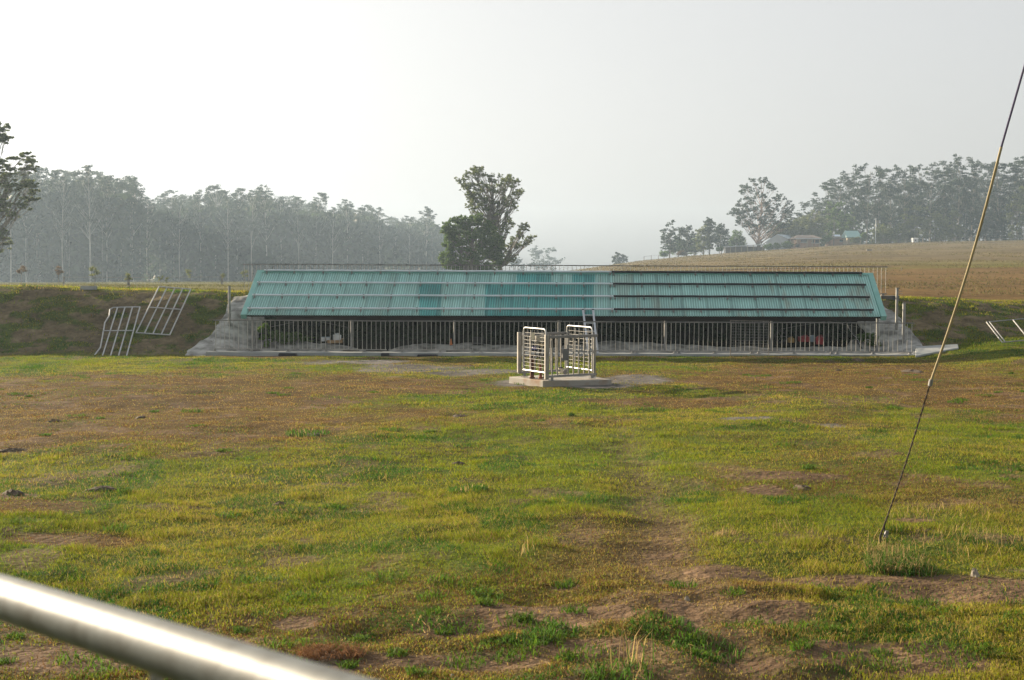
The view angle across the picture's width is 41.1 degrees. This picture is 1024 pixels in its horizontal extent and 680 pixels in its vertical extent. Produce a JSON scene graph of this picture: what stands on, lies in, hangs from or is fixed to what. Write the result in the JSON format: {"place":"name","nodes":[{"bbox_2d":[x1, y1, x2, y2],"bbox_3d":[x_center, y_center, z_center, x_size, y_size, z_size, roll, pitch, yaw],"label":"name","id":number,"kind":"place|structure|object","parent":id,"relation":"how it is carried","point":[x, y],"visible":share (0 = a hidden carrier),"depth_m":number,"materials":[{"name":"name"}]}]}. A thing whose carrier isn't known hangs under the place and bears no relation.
{"place":"outdoors","nodes":[
{"label":"outdoors","id":0,"kind":"place"},
{"bbox_2d":[0,573,374,679],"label":"railing","id":1,"kind":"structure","parent":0,"point":[157,648],"depth_m":1.22,"materials":[{"name":"metal"}]},
{"bbox_2d":[0,239,1023,679],"bbox_3d":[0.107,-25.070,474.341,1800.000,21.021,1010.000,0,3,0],"label":"ground","id":2,"kind":"structure","parent":0,"point":[76,332],"depth_m":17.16,"materials":[{"name":"green plant"}]},
{"bbox_2d":[0,175,19,281],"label":"gum tree","id":3,"kind":"object","parent":2,"relation":"on","point":[3,221],"visible":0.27,"depth_m":355.51,"materials":[{"name":"green plant"}]},
{"bbox_2d":[0,448,26,452],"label":"soil clod","id":4,"kind":"object","parent":2,"relation":"on","point":[9,450],"visible":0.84,"depth_m":19.26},
{"bbox_2d":[2,489,25,495],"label":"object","id":5,"kind":"object","parent":2,"relation":"on","point":[11,492],"visible":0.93,"depth_m":15.32,"materials":[{"name":"stone"}]},
{"bbox_2d":[0,121,41,252],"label":"gum tree","id":6,"kind":"object","parent":2,"relation":"on","point":[28,184],"visible":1,"depth_m":114.09,"materials":[{"name":"green plant"}]},
{"bbox_2d":[15,174,42,281],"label":"gum tree","id":7,"kind":"object","parent":2,"relation":"on","point":[26,211],"visible":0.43,"depth_m":359.09,"materials":[{"name":"green plant"}]},
{"bbox_2d":[25,167,58,281],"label":"gum tree","id":8,"kind":"object","parent":2,"relation":"on","point":[41,170],"visible":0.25,"depth_m":364.41,"materials":[{"name":"green plant"}]},
{"bbox_2d":[45,169,78,281],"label":"gum tree","id":9,"kind":"object","parent":2,"relation":"on","point":[55,172],"visible":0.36,"depth_m":359.07,"materials":[{"name":"green plant"}]},
{"bbox_2d":[45,176,79,281],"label":"gum tree","id":10,"kind":"object","parent":2,"relation":"on","point":[51,209],"visible":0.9,"depth_m":352.00,"materials":[{"name":"green plant"}]},
{"bbox_2d":[61,164,109,281],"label":"gum tree","id":11,"kind":"object","parent":2,"relation":"on","point":[95,205],"visible":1,"depth_m":347.00,"materials":[{"name":"green plant"}]},
{"bbox_2d":[85,485,115,491],"bbox_3d":[-4.738,1.725,15.818,0.283,0.088,0.411,5,6,61],"label":"soil clod","id":12,"kind":"object","parent":2,"relation":"on","point":[100,487],"visible":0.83,"depth_m":15.74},
{"bbox_2d":[87,175,121,281],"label":"gum tree","id":13,"kind":"object","parent":2,"relation":"on","point":[110,189],"visible":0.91,"depth_m":354.84,"materials":[{"name":"green plant"}]},
{"bbox_2d":[94,306,139,355],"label":"gate panel","id":14,"kind":"structure","parent":2,"relation":"on","point":[125,330],"depth_m":42.69,"materials":[{"name":"metal"}]},
{"bbox_2d":[120,176,149,281],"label":"gum tree","id":15,"kind":"object","parent":2,"relation":"on","point":[146,215],"visible":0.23,"depth_m":387.35,"materials":[{"name":"green plant"}]},
{"bbox_2d":[63,276,222,284],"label":"paddock fence","id":16,"kind":"object","parent":2,"relation":"on","point":[124,277],"visible":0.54,"depth_m":149.83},
{"bbox_2d":[143,196,160,280],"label":"gum tree","id":17,"kind":"object","parent":2,"relation":"on","point":[151,229],"visible":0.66,"depth_m":440.12,"materials":[{"name":"green plant"}]},
{"bbox_2d":[135,286,190,334],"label":"gate panel","id":18,"kind":"structure","parent":2,"relation":"on","point":[189,289],"depth_m":43.99,"materials":[{"name":"metal"}]},
{"bbox_2d":[160,190,183,279],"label":"gum tree","id":19,"kind":"object","parent":2,"relation":"on","point":[163,195],"visible":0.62,"depth_m":455.02,"materials":[{"name":"green plant"}]},
{"bbox_2d":[162,199,194,280],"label":"gum tree","id":20,"kind":"object","parent":2,"relation":"on","point":[177,207],"visible":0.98,"depth_m":435.92,"materials":[{"name":"green plant"}]},
{"bbox_2d":[184,189,208,280],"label":"gum tree","id":21,"kind":"object","parent":2,"relation":"on","point":[193,203],"visible":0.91,"depth_m":432.17,"materials":[{"name":"green plant"}]},
{"bbox_2d":[202,184,226,268],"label":"gum tree","id":22,"kind":"object","parent":2,"relation":"on","point":[213,195],"visible":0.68,"depth_m":435.35,"materials":[{"name":"green plant"}]},
{"bbox_2d":[210,196,242,280],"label":"gum tree","id":23,"kind":"object","parent":2,"relation":"on","point":[230,205],"visible":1,"depth_m":420.14,"materials":[{"name":"green plant"}]},
{"bbox_2d":[0,170,456,281],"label":"wood","id":24,"kind":"object","parent":2,"relation":"on","point":[44,247],"visible":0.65,"depth_m":432.24,"materials":[{"name":"green plant"}]},
{"bbox_2d":[224,187,246,280],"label":"gum tree","id":25,"kind":"object","parent":2,"relation":"on","point":[238,201],"visible":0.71,"depth_m":430.92,"materials":[{"name":"green plant"}]},
{"bbox_2d":[242,191,264,280],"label":"gum tree","id":26,"kind":"object","parent":2,"relation":"on","point":[248,225],"visible":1,"depth_m":416.04,"materials":[{"name":"green plant"}]},
{"bbox_2d":[257,323,269,347],"bbox_3d":[-7.791,-0.138,42.785,0.453,0.811,0.377,0,3,0],"label":"fern plant","id":27,"kind":"object","parent":2,"relation":"on","point":[265,336],"visible":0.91,"depth_m":42.74,"materials":[{"name":"green plant"}]},
{"bbox_2d":[251,184,278,268],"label":"gum tree","id":28,"kind":"object","parent":2,"relation":"on","point":[262,193],"visible":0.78,"depth_m":433.33,"materials":[{"name":"green plant"}]},
{"bbox_2d":[270,199,290,260],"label":"gum tree","id":29,"kind":"object","parent":2,"relation":"on","point":[283,206],"visible":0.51,"depth_m":454.45,"materials":[{"name":"green plant"}]},
{"bbox_2d":[267,329,295,344],"bbox_3d":[-7.307,-0.107,43.060,0.974,0.501,0.833,0,3,0],"label":"fern plant","id":30,"kind":"object","parent":2,"relation":"on","point":[275,337],"visible":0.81,"depth_m":42.95,"materials":[{"name":"green plant"}]},
{"bbox_2d":[284,197,311,268],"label":"gum tree","id":31,"kind":"object","parent":2,"relation":"on","point":[295,235],"visible":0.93,"depth_m":451.63,"materials":[{"name":"green plant"}]},
{"bbox_2d":[285,332,314,344],"bbox_3d":[-6.745,-0.047,43.128,1.050,0.486,0.634,-1,3,-26],"label":"fern plant","id":32,"kind":"object","parent":2,"relation":"on","point":[298,337],"visible":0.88,"depth_m":43.02,"materials":[{"name":"green plant"}]},
{"bbox_2d":[305,192,330,269],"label":"gum tree","id":33,"kind":"object","parent":2,"relation":"on","point":[324,196],"visible":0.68,"depth_m":473.65,"materials":[{"name":"green plant"}]},
{"bbox_2d":[288,638,379,665],"bbox_3d":[-1.183,2.033,8.870,0.644,0.111,0.599,-1,3,-25],"label":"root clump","id":34,"kind":"object","parent":2,"relation":"on","point":[327,655],"visible":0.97,"depth_m":8.83,"materials":[{"name":"plant"}]},
{"bbox_2d":[322,207,346,269],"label":"gum tree","id":35,"kind":"object","parent":2,"relation":"on","point":[333,219],"visible":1,"depth_m":468.11,"materials":[{"name":"green plant"}]},
{"bbox_2d":[336,199,358,261],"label":"gum tree","id":36,"kind":"object","parent":2,"relation":"on","point":[352,215],"visible":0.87,"depth_m":489.62,"materials":[{"name":"green plant"}]},
{"bbox_2d":[367,207,394,267],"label":"gum tree","id":37,"kind":"object","parent":2,"relation":"on","point":[381,222],"visible":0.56,"depth_m":542.52,"materials":[{"name":"green plant"}]},
{"bbox_2d":[388,221,403,269],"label":"gum tree","id":38,"kind":"object","parent":2,"relation":"on","point":[397,222],"visible":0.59,"depth_m":592.73,"materials":[{"name":"green plant"}]},
{"bbox_2d":[399,215,421,269],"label":"gum tree","id":39,"kind":"object","parent":2,"relation":"on","point":[409,238],"visible":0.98,"depth_m":566.85,"materials":[{"name":"green plant"}]},
{"bbox_2d":[415,206,439,264],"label":"gum tree","id":40,"kind":"object","parent":2,"relation":"on","point":[428,211],"visible":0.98,"depth_m":559.39,"materials":[{"name":"green plant"}]},
{"bbox_2d":[438,213,505,269],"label":"bushy tree","id":41,"kind":"object","parent":2,"relation":"on","point":[462,227],"visible":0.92,"depth_m":165.13,"materials":[{"name":"green plant"}]},
{"bbox_2d":[454,165,536,269],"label":"gum tree","id":42,"kind":"object","parent":2,"relation":"on","point":[494,213],"visible":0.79,"depth_m":168.98,"materials":[{"name":"green plant"}]},
{"bbox_2d":[509,257,525,269],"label":"gum tree","id":43,"kind":"object","parent":2,"relation":"on","point":[518,260],"visible":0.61,"depth_m":757.93,"materials":[{"name":"grey plant"}]},
{"bbox_2d":[527,245,564,270],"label":"gum tree","id":44,"kind":"object","parent":2,"relation":"on","point":[537,254],"visible":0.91,"depth_m":757.50,"materials":[{"name":"grey plant"}]},
{"bbox_2d":[185,295,921,355],"bbox_3d":[1.389,-0.460,43.400,23.220,2.054,5.640,0,3,0],"label":"concrete apron","id":45,"kind":"object","parent":2,"relation":"on","point":[202,347],"visible":0.46,"depth_m":42.78,"materials":[{"name":"concrete"}]},
{"bbox_2d":[228,286,230,326],"bbox_3d":[-8.958,-0.983,43.283,0.091,1.455,0.091,0,3,0],"label":"steel post","id":46,"kind":"object","parent":45,"relation":"on","point":[229,302],"visible":0.95,"depth_m":43.25,"materials":[{"name":"metal"}]},
{"bbox_2d":[902,303,905,342],"bbox_3d":[12.220,-0.440,42.582,0.106,1.448,0.106,0,3,0],"label":"steel post","id":47,"kind":"object","parent":45,"relation":"on","point":[904,314],"visible":0.78,"depth_m":42.54,"materials":[{"name":"metal"}]},
{"bbox_2d":[260,317,854,343],"bbox_3d":[1.449,-0.776,44.376,19.028,1.760,2.719,0,3,0],"label":"fence","id":48,"kind":"object","parent":2,"relation":"on","point":[625,327],"visible":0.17,"depth_m":43.66,"materials":[{"name":"metal"}]},
{"bbox_2d":[206,351,914,356],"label":"kerb","id":49,"kind":"structure","parent":2,"relation":"on","point":[245,353],"depth_m":40.93,"materials":[{"name":"concrete"}]},
{"bbox_2d":[213,320,913,354],"bbox_3d":[1.503,-0.086,40.995,21.053,0.982,0.082,0,3,1],"label":"front railing","id":50,"kind":"object","parent":49,"relation":"on","point":[629,322],"visible":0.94,"depth_m":40.99,"materials":[{"name":"metal"}]},
{"bbox_2d":[582,309,598,352],"bbox_3d":[2.380,-0.277,41.574,0.382,1.308,1.319,0,3,-3],"label":"ladder","id":51,"kind":"object","parent":49,"relation":"on","point":[586,330],"visible":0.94,"depth_m":41.62,"materials":[{"name":"silver metal"}]},
{"bbox_2d":[509,373,611,386],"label":"concrete slab","id":52,"kind":"structure","parent":2,"relation":"on","point":[568,381],"depth_m":30.62,"materials":[{"name":"concrete"}]},
{"bbox_2d":[529,341,543,378],"bbox_3d":[0.578,0.435,30.759,0.382,0.862,0.135,0,3,0],"label":"water manifold","id":53,"kind":"object","parent":52,"relation":"on","point":[539,364],"visible":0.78,"depth_m":30.73,"materials":[{"name":"black paint"}]},
{"bbox_2d":[517,325,597,380],"bbox_3d":[1.071,0.270,30.948,1.749,1.159,1.562,-2,3,-36],"label":"steel pen","id":54,"kind":"object","parent":52,"relation":"on","point":[564,354],"visible":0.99,"depth_m":30.71,"materials":[{"name":"grey metal"}]},
{"bbox_2d":[241,269,886,351],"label":"shelter shed","id":55,"kind":"structure","parent":2,"relation":"on","point":[453,295],"depth_m":42.99,"materials":[{"name":"paint"}]},
{"bbox_2d":[242,264,887,295],"bbox_3d":[1.744,-2.034,46.020,21.731,0.994,0.082,0,3,1],"label":"back railing","id":56,"kind":"object","parent":2,"relation":"on","point":[655,266],"visible":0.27,"depth_m":45.99,"materials":[{"name":"metal"}]},
{"bbox_2d":[611,252,627,264],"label":"gum tree","id":57,"kind":"object","parent":2,"relation":"on","point":[621,258],"visible":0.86,"depth_m":518.42,"materials":[{"name":"grey plant"}]},
{"bbox_2d":[659,220,680,257],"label":"hill tree","id":58,"kind":"object","parent":2,"relation":"on","point":[671,246],"visible":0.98,"depth_m":434.79,"materials":[{"name":"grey plant"}]},
{"bbox_2d":[677,225,696,254],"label":"hill tree","id":59,"kind":"object","parent":2,"relation":"on","point":[688,237],"visible":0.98,"depth_m":436.58,"materials":[{"name":"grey plant"}]},
{"bbox_2d":[695,225,712,253],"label":"hill tree","id":60,"kind":"object","parent":2,"relation":"on","point":[699,247],"visible":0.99,"depth_m":438.59,"materials":[{"name":"green plant"}]},
{"bbox_2d":[702,217,717,253],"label":"hill tree","id":61,"kind":"object","parent":2,"relation":"on","point":[709,222],"visible":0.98,"depth_m":440.29,"materials":[{"name":"green plant"}]},
{"bbox_2d":[712,223,730,249],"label":"hill tree","id":62,"kind":"object","parent":2,"relation":"on","point":[719,231],"visible":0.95,"depth_m":442.06,"materials":[{"name":"green plant"}]},
{"bbox_2d":[728,230,746,245],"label":"hill tree","id":63,"kind":"object","parent":2,"relation":"on","point":[737,241],"visible":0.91,"depth_m":444.72,"materials":[{"name":"green plant"}]},
{"bbox_2d":[724,244,764,252],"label":"carport","id":64,"kind":"object","parent":2,"relation":"on","point":[735,249],"visible":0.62,"depth_m":439.95,"materials":[{"name":"grey metal"}]},
{"bbox_2d":[730,320,768,356],"bbox_3d":[7.082,-0.033,40.686,1.203,1.109,0.307,0,3,0],"label":"panel","id":65,"kind":"object","parent":2,"relation":"on","point":[741,337],"visible":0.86,"depth_m":40.69,"materials":[{"name":"metal"}]},
{"bbox_2d":[726,177,794,250],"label":"gum tree","id":66,"kind":"object","parent":2,"relation":"on","point":[749,223],"visible":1,"depth_m":437.39,"materials":[{"name":"green plant"}]},
{"bbox_2d":[766,234,791,249],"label":"metal shed","id":67,"kind":"structure","parent":2,"relation":"on","point":[779,240],"depth_m":437.21,"materials":[{"name":"grey"}]},
{"bbox_2d":[774,218,798,237],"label":"tree","id":68,"kind":"object","parent":2,"relation":"on","point":[789,232],"visible":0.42,"depth_m":443.76,"materials":[{"name":"green plant"}]},
{"bbox_2d":[779,212,812,233],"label":"gum tree","id":69,"kind":"object","parent":2,"relation":"on","point":[798,214],"visible":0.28,"depth_m":449.88,"materials":[{"name":"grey plant"}]},
{"bbox_2d":[790,216,812,236],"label":"tree","id":70,"kind":"object","parent":2,"relation":"on","point":[802,221],"visible":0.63,"depth_m":441.18,"materials":[{"name":"green plant"}]},
{"bbox_2d":[788,235,821,248],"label":"brick house","id":71,"kind":"structure","parent":2,"relation":"on","point":[805,241],"depth_m":429.02,"materials":[{"name":"brick"}]},
{"bbox_2d":[796,201,829,228],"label":"gum tree","id":72,"kind":"object","parent":2,"relation":"on","point":[815,209],"visible":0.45,"depth_m":461.60,"materials":[{"name":"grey plant"}]},
{"bbox_2d":[803,210,827,244],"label":"tree","id":73,"kind":"object","parent":2,"relation":"on","point":[815,230],"visible":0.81,"depth_m":437.27,"materials":[{"name":"green plant"}]},
{"bbox_2d":[810,182,844,227],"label":"gum tree","id":74,"kind":"object","parent":2,"relation":"on","point":[814,194],"visible":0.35,"depth_m":470.79,"materials":[{"name":"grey plant"}]},
{"bbox_2d":[825,235,842,245],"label":"brick house","id":75,"kind":"structure","parent":2,"relation":"on","point":[838,239],"depth_m":432.98,"materials":[{"name":"brown tile"}]},
{"bbox_2d":[823,201,845,234],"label":"tree","id":76,"kind":"object","parent":2,"relation":"on","point":[831,217],"visible":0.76,"depth_m":444.49,"materials":[{"name":"green plant"}]},
{"bbox_2d":[821,176,860,221],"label":"gum tree","id":77,"kind":"object","parent":2,"relation":"on","point":[835,191],"visible":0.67,"depth_m":456.91,"materials":[{"name":"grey plant"}]},
{"bbox_2d":[835,212,856,234],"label":"tree","id":78,"kind":"object","parent":2,"relation":"on","point":[843,223],"visible":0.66,"depth_m":441.71,"materials":[{"name":"green plant"}]},
{"bbox_2d":[841,231,860,244],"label":"teal roofed cottage","id":79,"kind":"structure","parent":2,"relation":"on","point":[846,236],"depth_m":428.36,"materials":[{"name":"beige"}]},
{"bbox_2d":[838,171,867,229],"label":"gum tree","id":80,"kind":"object","parent":2,"relation":"on","point":[852,202],"visible":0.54,"depth_m":467.42,"materials":[{"name":"green plant"}]},
{"bbox_2d":[856,332,881,345],"bbox_3d":[11.216,-0.021,42.938,0.802,0.476,0.552,0,3,0],"label":"fern plant","id":81,"kind":"object","parent":2,"relation":"on","point":[871,336],"visible":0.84,"depth_m":42.85,"materials":[{"name":"green plant"}]},
{"bbox_2d":[851,162,886,242],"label":"gum tree","id":82,"kind":"object","parent":2,"relation":"on","point":[862,203],"visible":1,"depth_m":452.69,"materials":[{"name":"green plant"}]},
{"bbox_2d":[864,168,896,243],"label":"gum tree","id":83,"kind":"object","parent":2,"relation":"on","point":[890,187],"visible":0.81,"depth_m":462.29,"materials":[{"name":"green plant"}]},
{"bbox_2d":[869,223,898,243],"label":"tree","id":84,"kind":"object","parent":2,"relation":"on","point":[886,233],"visible":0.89,"depth_m":437.95,"materials":[{"name":"green plant"}]},
{"bbox_2d":[880,295,899,300],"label":"plinth","id":85,"kind":"structure","parent":2,"relation":"on","point":[890,297],"depth_m":46.03,"materials":[{"name":"concrete"}]},
{"bbox_2d":[872,180,912,242],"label":"gum tree","id":86,"kind":"object","parent":2,"relation":"on","point":[891,212],"visible":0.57,"depth_m":475.50,"materials":[{"name":"green plant"}]},
{"bbox_2d":[895,288,902,329],"bbox_3d":[12.304,-0.891,43.438,0.216,1.541,0.091,0,3,0],"label":"steel post","id":87,"kind":"object","parent":2,"relation":"on","point":[896,312],"visible":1,"depth_m":43.40,"materials":[{"name":"metal"}]},
{"bbox_2d":[889,223,910,242],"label":"tree","id":88,"kind":"object","parent":2,"relation":"on","point":[900,235],"visible":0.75,"depth_m":444.35,"materials":[{"name":"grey plant"}]},
{"bbox_2d":[787,168,1023,245],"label":"wood","id":89,"kind":"object","parent":2,"relation":"on","point":[963,219],"visible":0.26,"depth_m":502.16,"materials":[{"name":"green plant"}]},
{"bbox_2d":[888,164,922,241],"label":"gum tree","id":90,"kind":"object","parent":2,"relation":"on","point":[899,190],"visible":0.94,"depth_m":458.36,"materials":[{"name":"green plant"}]},
{"bbox_2d":[902,164,936,235],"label":"gum tree","id":91,"kind":"object","parent":2,"relation":"on","point":[913,177],"visible":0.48,"depth_m":469.79,"materials":[{"name":"green plant"}]},
{"bbox_2d":[918,211,949,241],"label":"tree","id":92,"kind":"object","parent":2,"relation":"on","point":[936,229],"visible":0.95,"depth_m":438.18,"materials":[{"name":"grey plant"}]},
{"bbox_2d":[916,170,956,241],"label":"gum tree","id":93,"kind":"object","parent":2,"relation":"on","point":[931,187],"visible":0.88,"depth_m":454.96,"materials":[{"name":"green plant"}]},
{"bbox_2d":[915,344,958,356],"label":"concrete wing","id":94,"kind":"structure","parent":2,"relation":"on","point":[920,351],"depth_m":41.35,"materials":[{"name":"concrete"}]},
{"bbox_2d":[929,160,965,240],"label":"gum tree","id":95,"kind":"object","parent":2,"relation":"on","point":[945,207],"visible":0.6,"depth_m":466.53,"materials":[{"name":"green plant"}]},
{"bbox_2d":[879,65,1023,541],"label":"guy wire","id":96,"kind":"object","parent":2,"relation":"on","point":[886,532],"visible":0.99,"depth_m":11.65,"materials":[{"name":"metal"}]},
{"bbox_2d":[940,154,977,223],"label":"gum tree","id":97,"kind":"object","parent":2,"relation":"on","point":[959,207],"visible":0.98,"depth_m":451.00,"materials":[{"name":"green plant"}]},
{"bbox_2d":[958,160,988,240],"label":"gum tree","id":98,"kind":"object","parent":2,"relation":"on","point":[974,166],"visible":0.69,"depth_m":461.71,"materials":[{"name":"green plant"}]},
{"bbox_2d":[963,210,990,240],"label":"tree","id":99,"kind":"object","parent":2,"relation":"on","point":[978,216],"visible":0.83,"depth_m":440.28,"materials":[{"name":"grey plant"}]},
{"bbox_2d":[971,161,1007,240],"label":"gum tree","id":100,"kind":"object","parent":2,"relation":"on","point":[981,205],"visible":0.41,"depth_m":474.05,"materials":[{"name":"green plant"}]},
{"bbox_2d":[983,212,1006,240],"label":"tree","id":101,"kind":"object","parent":2,"relation":"on","point":[997,226],"visible":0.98,"depth_m":438.10,"materials":[{"name":"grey plant"}]},
{"bbox_2d":[980,163,1017,240],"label":"gum tree","id":102,"kind":"object","parent":2,"relation":"on","point":[1000,200],"visible":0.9,"depth_m":457.86,"materials":[{"name":"green plant"}]},
{"bbox_2d":[986,318,1023,342],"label":"gate panel","id":103,"kind":"structure","parent":2,"relation":"on","point":[998,332],"depth_m":42.12,"materials":[{"name":"metal"}]},
{"bbox_2d":[992,157,1023,239],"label":"gum tree","id":104,"kind":"object","parent":2,"relation":"on","point":[1015,182],"visible":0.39,"depth_m":469.65,"materials":[{"name":"green plant"}]},
{"bbox_2d":[1002,186,1023,239],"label":"tree","id":105,"kind":"object","parent":2,"relation":"on","point":[1021,209],"visible":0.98,"depth_m":444.62,"materials":[{"name":"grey plant"}]},
{"bbox_2d":[1005,156,1023,238],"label":"gum tree","id":106,"kind":"object","parent":2,"relation":"on","point":[1020,183],"visible":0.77,"depth_m":455.16,"materials":[{"name":"green plant"}]},
{"bbox_2d":[0,0,1023,270],"label":"sky","id":107,"kind":"structure","parent":0,"point":[618,121],"materials":[{"name":"white"}]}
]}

